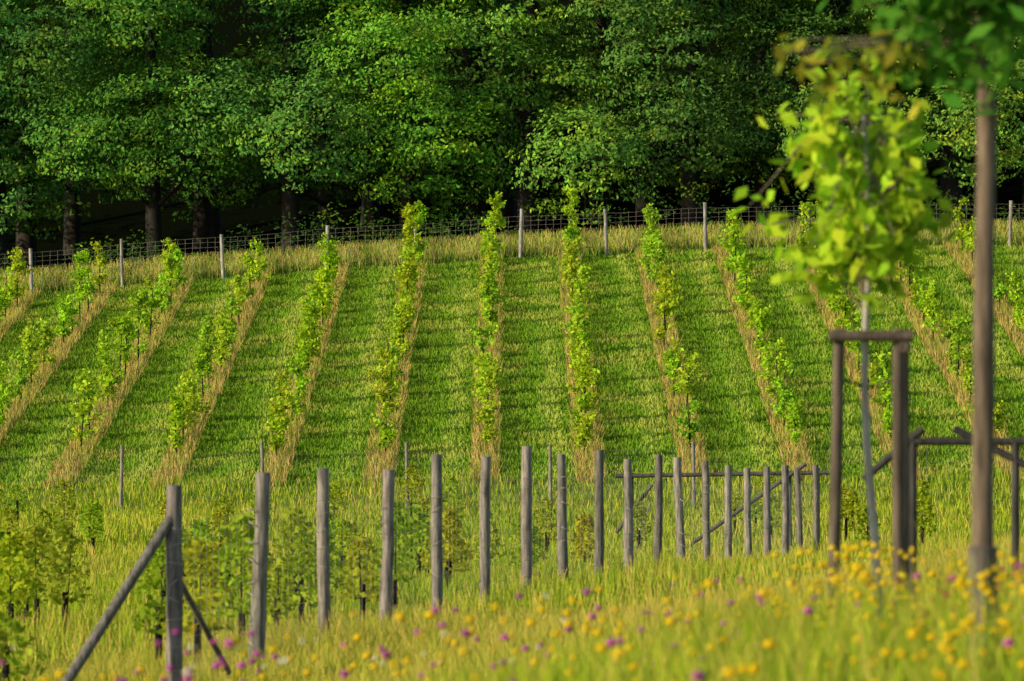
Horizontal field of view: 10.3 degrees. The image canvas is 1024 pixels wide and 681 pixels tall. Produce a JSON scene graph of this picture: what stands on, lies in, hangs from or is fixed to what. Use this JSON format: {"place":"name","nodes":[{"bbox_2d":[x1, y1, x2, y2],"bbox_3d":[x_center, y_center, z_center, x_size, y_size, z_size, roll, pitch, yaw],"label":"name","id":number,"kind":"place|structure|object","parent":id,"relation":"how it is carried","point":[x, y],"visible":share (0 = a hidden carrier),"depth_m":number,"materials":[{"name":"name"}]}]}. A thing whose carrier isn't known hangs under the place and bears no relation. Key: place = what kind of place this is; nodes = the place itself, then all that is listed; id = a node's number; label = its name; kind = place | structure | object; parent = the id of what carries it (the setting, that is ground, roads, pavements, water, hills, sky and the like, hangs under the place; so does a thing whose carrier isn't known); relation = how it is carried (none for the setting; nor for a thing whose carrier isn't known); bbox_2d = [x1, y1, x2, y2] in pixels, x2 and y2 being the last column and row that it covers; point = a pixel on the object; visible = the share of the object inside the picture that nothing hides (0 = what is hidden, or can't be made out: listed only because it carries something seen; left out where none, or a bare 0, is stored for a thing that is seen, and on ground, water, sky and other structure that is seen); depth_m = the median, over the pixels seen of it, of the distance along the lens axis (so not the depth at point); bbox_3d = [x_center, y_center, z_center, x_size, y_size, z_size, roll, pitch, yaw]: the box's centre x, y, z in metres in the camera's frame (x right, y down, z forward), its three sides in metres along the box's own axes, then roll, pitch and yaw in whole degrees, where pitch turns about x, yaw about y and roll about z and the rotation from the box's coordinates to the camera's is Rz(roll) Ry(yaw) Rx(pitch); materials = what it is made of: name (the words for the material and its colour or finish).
{"place":"outdoors","nodes":[
{"label":"outdoors","id":0,"kind":"place"},
{"bbox_2d":[0,0,1023,670],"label":"grassy hillside","id":1,"kind":"structure","parent":0,"point":[118,220],"depth_m":262.88,"materials":[{"name":"green plant"}]},
{"bbox_2d":[2,465,924,680],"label":"vine trunks","id":2,"kind":"object","parent":1,"relation":"on","point":[197,647],"visible":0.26,"depth_m":71.32,"materials":[{"name":"plant"}]},
{"bbox_2d":[0,464,936,680],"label":"grapevines","id":3,"kind":"object","parent":2,"relation":"attached to","point":[28,585],"visible":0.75,"depth_m":74.22,"materials":[{"name":"green plant"}]},
{"bbox_2d":[0,217,1023,489],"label":"slope grass","id":4,"kind":"structure","parent":1,"relation":"on","point":[72,457],"depth_m":191.57,"materials":[{"name":"green plant"}]},
{"bbox_2d":[0,465,1023,680],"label":"meadow grass","id":5,"kind":"structure","parent":1,"relation":"on","point":[805,650],"depth_m":59.44,"materials":[{"name":"green plant"}]},
{"bbox_2d":[0,540,1023,680],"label":"meadow flowers","id":6,"kind":"object","parent":1,"relation":"on","point":[730,672],"visible":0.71,"depth_m":24.91,"materials":[{"name":"yellow plant"}]},
{"bbox_2d":[0,186,1023,458],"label":"grapevine rows","id":7,"kind":"object","parent":1,"relation":"on","point":[570,262],"depth_m":192.19,"materials":[{"name":"green plant"}]},
{"bbox_2d":[29,201,1012,680],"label":"fence posts","id":8,"kind":"object","parent":1,"relation":"on","point":[171,537],"visible":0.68,"depth_m":69.76,"materials":[{"name":"grey wood"}]},
{"bbox_2d":[0,204,1023,677],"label":"fence wire","id":9,"kind":"object","parent":8,"relation":"attached to","point":[504,504],"visible":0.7,"depth_m":79.61,"materials":[{"name":"grey metal"}]},
{"bbox_2d":[730,0,1023,644],"bbox_3d":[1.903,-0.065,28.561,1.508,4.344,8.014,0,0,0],"label":"tree","id":10,"kind":"object","parent":1,"relation":"on","point":[884,250],"depth_m":31.73,"materials":[{"name":"green plant"}]},
{"bbox_2d":[827,89,1023,680],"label":"tree support stakes","id":11,"kind":"object","parent":1,"relation":"on","point":[902,457],"visible":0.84,"depth_m":31.83,"materials":[{"name":"brown wood"}]}
]}

